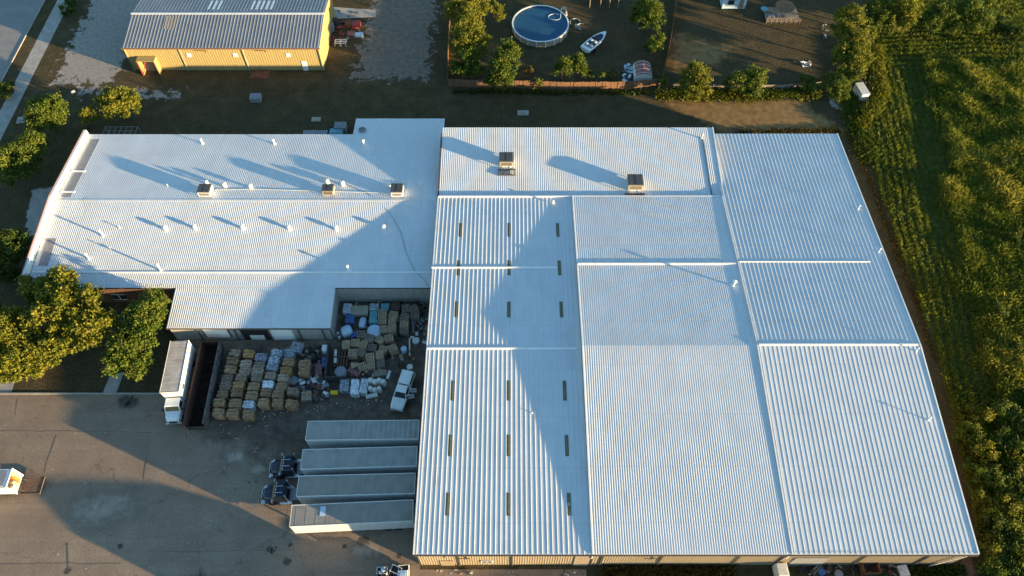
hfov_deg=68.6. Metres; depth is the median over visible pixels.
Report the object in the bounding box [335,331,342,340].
scrap debris
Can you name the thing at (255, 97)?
utility box
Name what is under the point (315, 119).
slab
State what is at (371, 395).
film roll
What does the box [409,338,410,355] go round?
pipe
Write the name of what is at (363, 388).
bottle bale
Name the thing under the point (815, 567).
timber boards
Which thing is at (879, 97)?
tall grass
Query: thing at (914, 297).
tall grass
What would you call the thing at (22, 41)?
kerb
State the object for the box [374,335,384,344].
pallet stack
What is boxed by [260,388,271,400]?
paper bale
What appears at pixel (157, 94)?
gravel apron
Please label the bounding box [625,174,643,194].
rooftop unit
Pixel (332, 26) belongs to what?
metal cabinet
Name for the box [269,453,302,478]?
tractor unit
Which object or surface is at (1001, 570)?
thicket bush
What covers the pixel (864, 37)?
field edge tree
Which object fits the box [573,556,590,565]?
door
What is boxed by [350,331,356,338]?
film bundle
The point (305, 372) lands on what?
paper bale
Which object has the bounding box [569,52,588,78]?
bushy tree
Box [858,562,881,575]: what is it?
scrap bin
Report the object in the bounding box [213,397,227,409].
paper bale
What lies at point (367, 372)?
scrap debris
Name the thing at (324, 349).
metal cabinet
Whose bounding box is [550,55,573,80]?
slim tree
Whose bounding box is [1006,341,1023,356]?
field bush
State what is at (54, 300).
spreading tree
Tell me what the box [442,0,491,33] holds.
tall tree
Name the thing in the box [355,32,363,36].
mattress
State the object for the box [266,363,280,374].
film bale
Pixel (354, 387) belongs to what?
bottle bale
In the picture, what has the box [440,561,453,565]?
door
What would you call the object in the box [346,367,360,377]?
scrap carton
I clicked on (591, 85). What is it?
wooden fence
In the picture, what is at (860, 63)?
field edge tree
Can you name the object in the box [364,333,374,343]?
pallet stack
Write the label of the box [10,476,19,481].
cargo bundle
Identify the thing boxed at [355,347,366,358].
pallet stack
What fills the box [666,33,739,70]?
dry lawn
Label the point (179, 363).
box truck
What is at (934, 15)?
field edge tree
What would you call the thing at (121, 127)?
lattice frame
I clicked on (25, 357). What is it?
spreading tree
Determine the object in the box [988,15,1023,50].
field edge tree
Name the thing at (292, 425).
yard dirt
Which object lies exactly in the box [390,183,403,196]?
rooftop unit
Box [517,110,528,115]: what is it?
manhole cover
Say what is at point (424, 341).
scrap debris
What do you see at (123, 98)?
round tree
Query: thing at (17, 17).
road
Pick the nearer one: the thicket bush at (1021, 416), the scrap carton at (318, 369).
the thicket bush at (1021, 416)
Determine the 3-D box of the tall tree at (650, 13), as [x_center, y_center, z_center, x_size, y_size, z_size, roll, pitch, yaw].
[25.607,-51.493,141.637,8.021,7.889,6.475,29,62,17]
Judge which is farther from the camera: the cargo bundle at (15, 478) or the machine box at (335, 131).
the machine box at (335, 131)
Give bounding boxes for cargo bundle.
[9,480,17,485]
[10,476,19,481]
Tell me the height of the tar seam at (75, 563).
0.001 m
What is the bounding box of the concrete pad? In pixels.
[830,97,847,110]
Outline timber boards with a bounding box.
[808,564,822,575]
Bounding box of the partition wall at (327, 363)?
[324,342,330,375]
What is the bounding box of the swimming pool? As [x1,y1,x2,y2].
[512,5,568,46]
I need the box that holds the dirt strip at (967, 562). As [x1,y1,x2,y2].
[841,141,976,575]
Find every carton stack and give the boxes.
[351,305,368,316]
[390,303,400,313]
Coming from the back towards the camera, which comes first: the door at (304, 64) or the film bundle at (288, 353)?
the door at (304, 64)
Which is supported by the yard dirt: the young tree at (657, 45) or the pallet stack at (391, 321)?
the pallet stack at (391, 321)
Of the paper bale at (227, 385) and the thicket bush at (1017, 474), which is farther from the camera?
the paper bale at (227, 385)
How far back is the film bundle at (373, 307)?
109.99 m
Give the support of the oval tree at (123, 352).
on the ground at (218, 100)
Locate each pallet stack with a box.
[342,340,350,349]
[348,349,357,359]
[350,339,359,348]
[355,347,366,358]
[357,330,365,340]
[357,361,366,372]
[359,340,368,349]
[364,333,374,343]
[366,353,375,361]
[367,344,377,352]
[367,360,375,370]
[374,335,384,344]
[376,350,384,360]
[377,359,384,368]
[378,309,387,318]
[378,317,387,325]
[378,345,387,355]
[379,325,387,335]
[384,334,393,344]
[387,343,398,355]
[388,318,396,325]
[388,324,396,335]
[389,311,398,321]
[399,320,408,327]
[399,325,409,335]
[400,312,410,322]
[402,305,410,315]
[408,304,419,313]
[411,311,419,321]
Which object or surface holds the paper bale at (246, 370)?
on the yard dirt
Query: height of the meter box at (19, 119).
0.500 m
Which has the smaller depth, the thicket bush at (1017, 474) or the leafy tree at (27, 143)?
the thicket bush at (1017, 474)
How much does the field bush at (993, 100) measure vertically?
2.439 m
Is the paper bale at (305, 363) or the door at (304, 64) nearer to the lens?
the paper bale at (305, 363)
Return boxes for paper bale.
[212,407,226,419]
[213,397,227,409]
[216,390,230,401]
[219,381,232,391]
[221,374,234,381]
[224,364,238,375]
[226,356,240,368]
[226,408,241,420]
[228,348,242,359]
[228,399,242,410]
[230,388,245,400]
[232,381,246,392]
[235,373,249,385]
[238,367,251,378]
[240,360,253,368]
[242,349,255,361]
[242,409,256,421]
[245,391,259,403]
[247,382,261,393]
[250,373,264,385]
[251,367,265,376]
[252,361,266,370]
[257,398,271,410]
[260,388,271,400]
[264,371,277,383]
[271,398,284,410]
[272,390,285,400]
[275,383,288,393]
[277,373,289,384]
[280,366,293,376]
[282,358,296,369]
[285,399,299,411]
[287,387,300,398]
[298,360,311,369]
[298,367,311,378]
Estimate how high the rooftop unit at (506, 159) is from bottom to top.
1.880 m
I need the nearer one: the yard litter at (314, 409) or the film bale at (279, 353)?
the yard litter at (314, 409)
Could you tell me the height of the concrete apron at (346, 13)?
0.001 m
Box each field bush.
[985,92,1005,105]
[988,300,1011,317]
[998,155,1018,173]
[1005,225,1023,243]
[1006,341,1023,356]
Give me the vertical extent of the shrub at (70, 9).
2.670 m
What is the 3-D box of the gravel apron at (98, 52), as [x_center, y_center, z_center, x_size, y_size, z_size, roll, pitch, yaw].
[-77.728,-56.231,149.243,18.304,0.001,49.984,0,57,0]
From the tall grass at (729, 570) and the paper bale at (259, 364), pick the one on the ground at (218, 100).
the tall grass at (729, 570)
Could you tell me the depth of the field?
120.63 m
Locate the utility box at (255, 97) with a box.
[249,93,261,102]
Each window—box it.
[111,294,127,299]
[728,0,734,4]
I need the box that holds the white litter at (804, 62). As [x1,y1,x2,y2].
[800,61,810,67]
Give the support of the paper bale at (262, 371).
on the yard dirt
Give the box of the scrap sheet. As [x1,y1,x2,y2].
[897,564,909,575]
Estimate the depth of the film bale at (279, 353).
105.47 m
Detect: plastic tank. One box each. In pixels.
[340,325,352,337]
[359,317,366,328]
[368,378,372,385]
[372,379,377,386]
[377,378,381,385]
[377,386,381,392]
[381,379,386,386]
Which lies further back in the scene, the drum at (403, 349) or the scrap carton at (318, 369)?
the drum at (403, 349)
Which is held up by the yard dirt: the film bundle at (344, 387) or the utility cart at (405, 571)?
the film bundle at (344, 387)
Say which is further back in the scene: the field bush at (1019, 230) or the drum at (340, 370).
the field bush at (1019, 230)
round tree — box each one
[22,91,69,132]
[92,84,141,120]
[676,60,713,102]
[722,63,769,96]
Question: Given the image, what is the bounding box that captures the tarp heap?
[344,314,354,325]
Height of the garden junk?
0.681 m
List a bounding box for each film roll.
[333,349,337,363]
[366,393,377,398]
[386,370,390,379]
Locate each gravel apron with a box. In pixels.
[48,0,138,86]
[64,82,188,100]
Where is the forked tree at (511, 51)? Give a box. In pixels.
[483,36,524,90]
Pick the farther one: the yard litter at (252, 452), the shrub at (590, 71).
the shrub at (590, 71)
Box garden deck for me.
[762,7,800,22]
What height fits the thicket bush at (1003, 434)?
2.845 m
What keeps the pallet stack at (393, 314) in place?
on the yard dirt
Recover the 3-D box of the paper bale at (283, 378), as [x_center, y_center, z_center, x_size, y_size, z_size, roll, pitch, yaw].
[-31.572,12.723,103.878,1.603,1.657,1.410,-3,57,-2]
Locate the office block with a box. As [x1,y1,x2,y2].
[17,118,444,340]
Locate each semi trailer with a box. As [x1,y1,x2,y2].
[289,499,415,532]
[296,473,417,503]
[300,446,418,474]
[305,420,420,448]
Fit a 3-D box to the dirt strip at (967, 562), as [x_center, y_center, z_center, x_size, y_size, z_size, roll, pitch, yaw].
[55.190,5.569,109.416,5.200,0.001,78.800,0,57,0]
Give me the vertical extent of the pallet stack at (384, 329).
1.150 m
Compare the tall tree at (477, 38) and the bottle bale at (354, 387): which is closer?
the bottle bale at (354, 387)
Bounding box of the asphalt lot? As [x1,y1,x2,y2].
[0,303,585,575]
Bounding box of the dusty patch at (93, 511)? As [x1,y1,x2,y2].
[71,491,136,527]
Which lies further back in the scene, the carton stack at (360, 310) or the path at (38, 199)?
the path at (38, 199)
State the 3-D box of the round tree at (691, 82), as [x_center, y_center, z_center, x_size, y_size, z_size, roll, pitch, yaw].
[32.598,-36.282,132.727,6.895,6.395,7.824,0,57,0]
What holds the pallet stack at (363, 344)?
on the yard dirt
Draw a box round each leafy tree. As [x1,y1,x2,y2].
[0,128,50,189]
[0,226,31,273]
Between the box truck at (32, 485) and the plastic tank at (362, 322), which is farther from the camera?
the plastic tank at (362, 322)
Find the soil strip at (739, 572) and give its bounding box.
[586,569,990,575]
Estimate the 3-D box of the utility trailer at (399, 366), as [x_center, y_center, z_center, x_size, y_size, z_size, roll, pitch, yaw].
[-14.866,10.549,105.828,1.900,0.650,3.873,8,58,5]
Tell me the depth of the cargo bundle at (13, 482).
94.90 m
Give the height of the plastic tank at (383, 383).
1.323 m
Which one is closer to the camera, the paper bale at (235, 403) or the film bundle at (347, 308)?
the paper bale at (235, 403)
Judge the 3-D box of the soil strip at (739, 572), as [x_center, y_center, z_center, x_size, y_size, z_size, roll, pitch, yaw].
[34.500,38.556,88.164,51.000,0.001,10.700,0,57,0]
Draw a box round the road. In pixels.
[0,0,43,80]
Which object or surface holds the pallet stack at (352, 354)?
on the yard dirt
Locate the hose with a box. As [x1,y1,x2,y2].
[344,183,428,286]
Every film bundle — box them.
[283,349,295,358]
[289,341,304,354]
[339,378,349,394]
[342,303,351,315]
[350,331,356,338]
[369,303,378,311]
[369,310,377,325]
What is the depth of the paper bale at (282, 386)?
102.71 m
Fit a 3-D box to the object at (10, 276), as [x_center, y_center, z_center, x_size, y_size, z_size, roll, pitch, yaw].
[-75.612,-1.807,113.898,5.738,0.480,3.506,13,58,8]
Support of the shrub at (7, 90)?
on the ground at (218, 100)
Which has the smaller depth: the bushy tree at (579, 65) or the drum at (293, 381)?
the drum at (293, 381)
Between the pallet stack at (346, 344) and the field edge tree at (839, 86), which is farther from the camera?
the field edge tree at (839, 86)
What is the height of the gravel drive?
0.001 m
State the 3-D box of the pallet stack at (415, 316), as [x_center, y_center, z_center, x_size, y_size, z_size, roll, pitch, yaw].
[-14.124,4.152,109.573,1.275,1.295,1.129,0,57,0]
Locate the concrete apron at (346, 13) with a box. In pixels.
[334,7,375,18]
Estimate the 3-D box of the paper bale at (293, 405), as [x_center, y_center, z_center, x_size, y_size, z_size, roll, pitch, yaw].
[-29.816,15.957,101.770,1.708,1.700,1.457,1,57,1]
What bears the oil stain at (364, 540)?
on the asphalt lot
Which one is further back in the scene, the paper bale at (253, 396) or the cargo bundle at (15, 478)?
the paper bale at (253, 396)
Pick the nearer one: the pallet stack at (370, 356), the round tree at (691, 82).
the pallet stack at (370, 356)
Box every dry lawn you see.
[664,96,845,134]
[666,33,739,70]
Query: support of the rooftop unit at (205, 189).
on the office block
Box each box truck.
[0,468,45,495]
[159,340,194,424]
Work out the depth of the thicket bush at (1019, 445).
97.11 m
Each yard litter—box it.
[212,423,270,502]
[258,398,382,426]
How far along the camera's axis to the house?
147.86 m
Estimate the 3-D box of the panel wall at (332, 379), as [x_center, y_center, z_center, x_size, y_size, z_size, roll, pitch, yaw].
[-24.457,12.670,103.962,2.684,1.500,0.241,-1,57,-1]
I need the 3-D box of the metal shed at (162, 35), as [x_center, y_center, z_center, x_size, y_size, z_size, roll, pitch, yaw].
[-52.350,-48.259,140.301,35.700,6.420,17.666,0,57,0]
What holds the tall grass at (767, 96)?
on the dry lawn at (728, 116)
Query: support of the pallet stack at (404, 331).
on the yard dirt
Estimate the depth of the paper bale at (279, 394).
102.07 m
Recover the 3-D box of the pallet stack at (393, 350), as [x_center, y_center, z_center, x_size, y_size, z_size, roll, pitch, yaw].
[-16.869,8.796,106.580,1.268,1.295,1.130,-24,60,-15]
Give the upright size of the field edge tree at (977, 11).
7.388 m
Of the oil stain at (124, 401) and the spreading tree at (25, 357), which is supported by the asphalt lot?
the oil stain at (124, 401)
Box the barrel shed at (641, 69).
[632,60,651,82]
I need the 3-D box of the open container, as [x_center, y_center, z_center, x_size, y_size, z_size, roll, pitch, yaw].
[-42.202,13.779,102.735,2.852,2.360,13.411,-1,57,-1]
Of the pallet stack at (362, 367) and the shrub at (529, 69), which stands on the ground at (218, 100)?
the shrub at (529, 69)
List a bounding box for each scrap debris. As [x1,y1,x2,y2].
[279,345,321,364]
[296,374,329,402]
[330,20,354,44]
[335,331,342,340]
[346,301,403,362]
[348,360,387,377]
[405,301,428,343]
[436,570,582,575]
[798,564,940,575]
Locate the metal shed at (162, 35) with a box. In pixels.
[121,0,334,75]
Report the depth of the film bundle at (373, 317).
109.19 m
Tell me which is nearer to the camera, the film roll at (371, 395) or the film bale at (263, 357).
the film roll at (371, 395)
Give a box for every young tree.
[76,105,102,126]
[487,0,505,21]
[643,32,666,54]
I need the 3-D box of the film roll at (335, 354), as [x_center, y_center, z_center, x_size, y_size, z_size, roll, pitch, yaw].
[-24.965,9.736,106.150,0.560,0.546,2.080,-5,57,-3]
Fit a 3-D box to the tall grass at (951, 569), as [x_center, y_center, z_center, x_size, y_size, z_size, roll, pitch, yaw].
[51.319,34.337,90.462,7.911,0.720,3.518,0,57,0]
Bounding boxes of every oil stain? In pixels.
[119,395,129,405]
[127,397,137,406]
[357,537,367,544]
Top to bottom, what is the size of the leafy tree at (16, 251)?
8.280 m
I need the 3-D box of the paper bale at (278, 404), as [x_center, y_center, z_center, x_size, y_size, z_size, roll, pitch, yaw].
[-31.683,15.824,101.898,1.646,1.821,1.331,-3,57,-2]
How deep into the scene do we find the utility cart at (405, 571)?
89.94 m
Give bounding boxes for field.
[867,0,1023,565]
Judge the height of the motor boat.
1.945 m
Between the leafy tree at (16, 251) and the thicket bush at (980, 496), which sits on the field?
the thicket bush at (980, 496)
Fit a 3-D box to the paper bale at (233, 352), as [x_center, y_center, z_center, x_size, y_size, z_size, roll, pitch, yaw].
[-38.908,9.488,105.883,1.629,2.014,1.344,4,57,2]
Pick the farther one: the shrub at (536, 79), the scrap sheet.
the shrub at (536, 79)
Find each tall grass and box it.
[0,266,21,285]
[452,87,649,96]
[601,563,738,575]
[653,85,822,103]
[740,125,841,133]
[834,92,891,164]
[844,130,937,360]
[849,38,894,131]
[907,559,969,575]
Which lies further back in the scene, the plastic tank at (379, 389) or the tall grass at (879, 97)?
the tall grass at (879, 97)
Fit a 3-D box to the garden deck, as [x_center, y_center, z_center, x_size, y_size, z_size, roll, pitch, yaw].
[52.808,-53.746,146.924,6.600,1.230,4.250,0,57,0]
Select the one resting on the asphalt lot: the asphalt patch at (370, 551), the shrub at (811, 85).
the asphalt patch at (370, 551)
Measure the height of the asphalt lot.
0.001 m
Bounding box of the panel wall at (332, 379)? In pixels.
[325,376,344,382]
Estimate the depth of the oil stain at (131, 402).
102.88 m
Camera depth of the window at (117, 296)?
110.23 m
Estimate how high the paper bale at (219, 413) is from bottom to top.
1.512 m
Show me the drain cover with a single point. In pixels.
(259, 74)
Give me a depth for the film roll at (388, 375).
104.63 m
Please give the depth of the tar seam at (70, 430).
100.59 m
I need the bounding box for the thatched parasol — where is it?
[776,0,794,13]
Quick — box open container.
[182,341,223,437]
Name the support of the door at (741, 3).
in the house
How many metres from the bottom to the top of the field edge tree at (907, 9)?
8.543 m
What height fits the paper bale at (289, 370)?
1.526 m
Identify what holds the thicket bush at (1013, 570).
on the field
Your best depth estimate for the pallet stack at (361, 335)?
107.37 m
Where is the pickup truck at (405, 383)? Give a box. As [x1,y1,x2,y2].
[390,369,416,411]
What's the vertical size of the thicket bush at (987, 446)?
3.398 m
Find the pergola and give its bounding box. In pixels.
[589,0,618,7]
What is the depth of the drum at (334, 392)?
103.06 m
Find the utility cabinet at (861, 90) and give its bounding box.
[852,82,869,100]
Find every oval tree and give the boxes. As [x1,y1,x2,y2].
[98,314,158,381]
[115,284,171,333]
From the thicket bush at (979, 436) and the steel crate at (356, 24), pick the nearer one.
the thicket bush at (979, 436)
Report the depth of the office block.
113.09 m
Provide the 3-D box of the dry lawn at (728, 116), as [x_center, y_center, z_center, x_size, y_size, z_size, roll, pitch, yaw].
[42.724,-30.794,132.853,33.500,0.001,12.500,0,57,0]
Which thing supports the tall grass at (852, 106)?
on the ground at (218, 100)
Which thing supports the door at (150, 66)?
in the metal shed at (162, 35)
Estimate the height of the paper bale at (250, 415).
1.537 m
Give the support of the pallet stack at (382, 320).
on the yard dirt
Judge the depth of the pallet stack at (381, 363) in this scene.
105.16 m
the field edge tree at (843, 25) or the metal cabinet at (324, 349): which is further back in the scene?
the field edge tree at (843, 25)
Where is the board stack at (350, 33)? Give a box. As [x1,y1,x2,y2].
[347,31,354,36]
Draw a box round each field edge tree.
[819,69,859,101]
[828,3,867,45]
[830,46,876,80]
[831,25,878,65]
[864,0,895,31]
[883,0,925,34]
[916,0,961,32]
[943,0,997,35]
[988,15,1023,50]
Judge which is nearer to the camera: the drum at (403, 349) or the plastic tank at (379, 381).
the plastic tank at (379, 381)
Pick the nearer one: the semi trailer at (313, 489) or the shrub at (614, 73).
the semi trailer at (313, 489)
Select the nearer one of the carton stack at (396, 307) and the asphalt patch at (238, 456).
the asphalt patch at (238, 456)
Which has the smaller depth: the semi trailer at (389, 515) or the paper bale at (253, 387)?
the semi trailer at (389, 515)
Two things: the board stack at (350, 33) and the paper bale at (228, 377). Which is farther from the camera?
the board stack at (350, 33)
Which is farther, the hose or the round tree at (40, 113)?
the round tree at (40, 113)
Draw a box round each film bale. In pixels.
[242,400,256,411]
[255,353,268,364]
[262,380,275,390]
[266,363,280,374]
[267,356,281,365]
[270,348,283,360]
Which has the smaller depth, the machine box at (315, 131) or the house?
the machine box at (315, 131)
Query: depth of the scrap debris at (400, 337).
108.24 m
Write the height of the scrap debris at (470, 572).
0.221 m
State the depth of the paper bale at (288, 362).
104.52 m
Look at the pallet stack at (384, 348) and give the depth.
106.64 m
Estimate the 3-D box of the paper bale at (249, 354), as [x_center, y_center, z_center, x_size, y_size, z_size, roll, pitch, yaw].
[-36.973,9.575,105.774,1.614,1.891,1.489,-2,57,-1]
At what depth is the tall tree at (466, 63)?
134.37 m
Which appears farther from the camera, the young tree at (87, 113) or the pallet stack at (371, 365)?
the young tree at (87, 113)
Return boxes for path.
[0,382,13,392]
[25,186,52,235]
[103,372,122,392]
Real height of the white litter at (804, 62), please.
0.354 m
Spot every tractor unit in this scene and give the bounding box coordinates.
[261,479,322,505]
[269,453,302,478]
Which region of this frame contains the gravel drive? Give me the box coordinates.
[349,0,442,85]
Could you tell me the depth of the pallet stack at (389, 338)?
107.27 m
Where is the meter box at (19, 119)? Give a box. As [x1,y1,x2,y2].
[16,117,26,123]
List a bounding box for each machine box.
[303,130,328,133]
[329,128,343,133]
[334,122,347,132]
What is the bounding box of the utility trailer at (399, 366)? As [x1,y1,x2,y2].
[398,350,412,373]
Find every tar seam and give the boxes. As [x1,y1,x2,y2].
[0,562,119,564]
[4,430,151,432]
[66,542,68,570]
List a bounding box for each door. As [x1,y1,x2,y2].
[143,62,157,70]
[201,330,231,336]
[270,330,296,339]
[301,61,307,69]
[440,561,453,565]
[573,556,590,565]
[738,0,744,8]
[787,558,829,565]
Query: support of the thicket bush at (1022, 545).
on the field
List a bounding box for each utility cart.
[376,567,388,575]
[388,564,401,575]
[398,564,409,575]
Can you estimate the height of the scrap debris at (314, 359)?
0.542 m
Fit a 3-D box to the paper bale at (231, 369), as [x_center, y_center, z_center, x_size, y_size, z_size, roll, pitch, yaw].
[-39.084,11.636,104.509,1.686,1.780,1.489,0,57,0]
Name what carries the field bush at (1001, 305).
on the field
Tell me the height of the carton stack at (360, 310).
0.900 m
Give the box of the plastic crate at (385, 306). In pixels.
[381,303,389,311]
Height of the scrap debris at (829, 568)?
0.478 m
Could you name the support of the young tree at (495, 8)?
on the ground at (218, 100)
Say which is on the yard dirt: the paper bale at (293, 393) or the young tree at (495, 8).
the paper bale at (293, 393)
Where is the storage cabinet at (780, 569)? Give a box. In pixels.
[772,563,789,575]
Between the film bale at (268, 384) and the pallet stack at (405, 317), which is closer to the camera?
the film bale at (268, 384)
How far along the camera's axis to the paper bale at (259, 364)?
104.36 m
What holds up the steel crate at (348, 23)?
on the gravel drive
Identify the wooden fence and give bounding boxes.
[447,0,450,84]
[447,77,662,89]
[662,0,676,76]
[673,82,820,88]
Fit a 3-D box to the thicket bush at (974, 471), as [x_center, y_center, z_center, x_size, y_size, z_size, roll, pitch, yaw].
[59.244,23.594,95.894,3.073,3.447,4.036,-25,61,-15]
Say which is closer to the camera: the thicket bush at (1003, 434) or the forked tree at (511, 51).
the thicket bush at (1003, 434)
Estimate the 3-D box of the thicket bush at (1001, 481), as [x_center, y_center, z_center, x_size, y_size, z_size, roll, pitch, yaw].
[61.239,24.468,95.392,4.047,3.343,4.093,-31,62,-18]
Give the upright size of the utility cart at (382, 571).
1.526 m
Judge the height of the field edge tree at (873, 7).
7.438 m
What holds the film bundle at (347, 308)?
on the yard dirt
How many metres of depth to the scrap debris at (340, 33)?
144.25 m
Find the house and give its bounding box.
[720,0,746,8]
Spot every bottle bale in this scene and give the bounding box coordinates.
[350,379,359,397]
[359,378,368,397]
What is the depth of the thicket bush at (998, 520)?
91.87 m
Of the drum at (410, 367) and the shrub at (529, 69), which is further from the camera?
the shrub at (529, 69)
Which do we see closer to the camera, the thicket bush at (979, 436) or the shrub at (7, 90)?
the thicket bush at (979, 436)
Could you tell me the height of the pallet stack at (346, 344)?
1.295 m
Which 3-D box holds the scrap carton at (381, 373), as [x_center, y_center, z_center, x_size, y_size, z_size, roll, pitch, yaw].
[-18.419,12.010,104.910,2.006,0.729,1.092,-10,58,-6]
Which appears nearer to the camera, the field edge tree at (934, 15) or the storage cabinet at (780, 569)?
the storage cabinet at (780, 569)
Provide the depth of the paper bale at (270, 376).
103.45 m
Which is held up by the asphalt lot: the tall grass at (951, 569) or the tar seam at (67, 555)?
the tar seam at (67, 555)
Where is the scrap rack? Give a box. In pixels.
[334,349,348,368]
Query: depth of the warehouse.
97.19 m
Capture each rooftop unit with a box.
[196,184,213,196]
[321,184,334,195]
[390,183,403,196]
[498,152,514,175]
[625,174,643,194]
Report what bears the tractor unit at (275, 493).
on the asphalt lot
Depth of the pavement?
139.72 m
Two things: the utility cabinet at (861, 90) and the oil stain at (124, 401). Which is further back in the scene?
the utility cabinet at (861, 90)
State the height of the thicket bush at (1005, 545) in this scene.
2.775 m
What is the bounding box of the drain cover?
[250,70,269,78]
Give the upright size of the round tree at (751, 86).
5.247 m
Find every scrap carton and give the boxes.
[300,391,311,402]
[314,363,322,375]
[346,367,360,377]
[373,369,386,378]
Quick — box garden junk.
[622,63,632,81]
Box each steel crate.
[345,19,351,27]
[352,20,360,28]
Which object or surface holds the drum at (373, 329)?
on the yard dirt
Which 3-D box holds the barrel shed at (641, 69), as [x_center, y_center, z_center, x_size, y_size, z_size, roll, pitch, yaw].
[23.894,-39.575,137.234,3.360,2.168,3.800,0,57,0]
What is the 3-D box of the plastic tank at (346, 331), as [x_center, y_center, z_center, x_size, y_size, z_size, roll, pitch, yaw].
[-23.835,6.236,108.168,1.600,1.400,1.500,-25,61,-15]
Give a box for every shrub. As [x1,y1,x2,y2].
[0,80,15,99]
[58,0,78,15]
[524,64,533,73]
[532,77,543,90]
[586,67,597,78]
[598,70,610,79]
[607,70,620,80]
[657,73,666,85]
[798,73,820,93]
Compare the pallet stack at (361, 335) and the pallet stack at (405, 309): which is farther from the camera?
the pallet stack at (405, 309)
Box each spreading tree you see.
[0,301,61,384]
[14,263,118,358]
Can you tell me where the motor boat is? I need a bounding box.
[580,31,605,52]
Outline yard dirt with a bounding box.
[213,305,427,475]
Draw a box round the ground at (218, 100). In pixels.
[0,0,986,568]
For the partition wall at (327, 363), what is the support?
on the yard dirt
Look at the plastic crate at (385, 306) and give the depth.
110.20 m
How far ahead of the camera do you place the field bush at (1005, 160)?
124.51 m
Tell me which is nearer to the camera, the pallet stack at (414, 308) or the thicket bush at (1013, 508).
the thicket bush at (1013, 508)
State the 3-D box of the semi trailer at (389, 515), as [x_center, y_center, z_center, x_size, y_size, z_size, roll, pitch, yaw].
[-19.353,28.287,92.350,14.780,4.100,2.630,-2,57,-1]
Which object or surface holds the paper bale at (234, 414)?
on the yard dirt
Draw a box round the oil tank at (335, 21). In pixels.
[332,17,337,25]
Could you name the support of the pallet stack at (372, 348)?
on the yard dirt
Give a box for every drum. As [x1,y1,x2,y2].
[289,376,298,385]
[330,390,338,394]
[335,366,346,376]
[367,325,380,337]
[401,346,406,353]
[407,364,412,370]
[412,337,419,343]
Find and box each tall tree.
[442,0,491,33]
[447,16,492,59]
[448,46,483,78]
[627,0,666,33]
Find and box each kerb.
[0,0,44,81]
[0,386,160,393]
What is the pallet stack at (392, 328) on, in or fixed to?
on the yard dirt
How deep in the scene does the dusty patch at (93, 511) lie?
95.00 m
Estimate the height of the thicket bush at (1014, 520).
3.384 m
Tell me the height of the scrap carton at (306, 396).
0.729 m
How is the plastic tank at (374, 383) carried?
on the yard dirt
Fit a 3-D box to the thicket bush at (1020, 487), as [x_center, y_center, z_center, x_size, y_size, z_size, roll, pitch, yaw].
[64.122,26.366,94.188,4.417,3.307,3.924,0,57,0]
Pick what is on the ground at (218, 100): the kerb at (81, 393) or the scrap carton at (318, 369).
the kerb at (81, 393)
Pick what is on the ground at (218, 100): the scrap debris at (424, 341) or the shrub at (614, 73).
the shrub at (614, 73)
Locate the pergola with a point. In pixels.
(609, 3)
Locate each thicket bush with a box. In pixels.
[949,416,987,447]
[959,456,992,484]
[963,437,1001,466]
[965,403,998,426]
[969,489,997,516]
[974,554,1010,575]
[976,509,1010,541]
[976,531,1004,560]
[980,463,1016,494]
[983,426,1016,452]
[990,399,1022,428]
[992,490,1023,519]
[993,532,1023,565]
[994,460,1023,487]
[994,511,1023,540]
[1000,554,1023,575]
[1003,411,1023,432]
[1007,531,1023,558]
[1008,482,1023,506]
[1009,437,1023,463]
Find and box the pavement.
[0,0,67,139]
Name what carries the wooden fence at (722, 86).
on the ground at (218, 100)
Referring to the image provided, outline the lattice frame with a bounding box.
[102,126,141,133]
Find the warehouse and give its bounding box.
[413,127,979,566]
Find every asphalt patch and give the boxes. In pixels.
[226,450,244,462]
[250,464,266,474]
[350,544,381,558]
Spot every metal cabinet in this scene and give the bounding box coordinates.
[322,345,326,354]
[330,22,334,31]
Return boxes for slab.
[311,117,320,121]
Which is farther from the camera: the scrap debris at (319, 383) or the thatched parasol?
the thatched parasol
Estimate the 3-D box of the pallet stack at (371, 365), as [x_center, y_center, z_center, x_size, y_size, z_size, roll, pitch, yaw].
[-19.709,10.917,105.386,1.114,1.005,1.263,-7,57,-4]

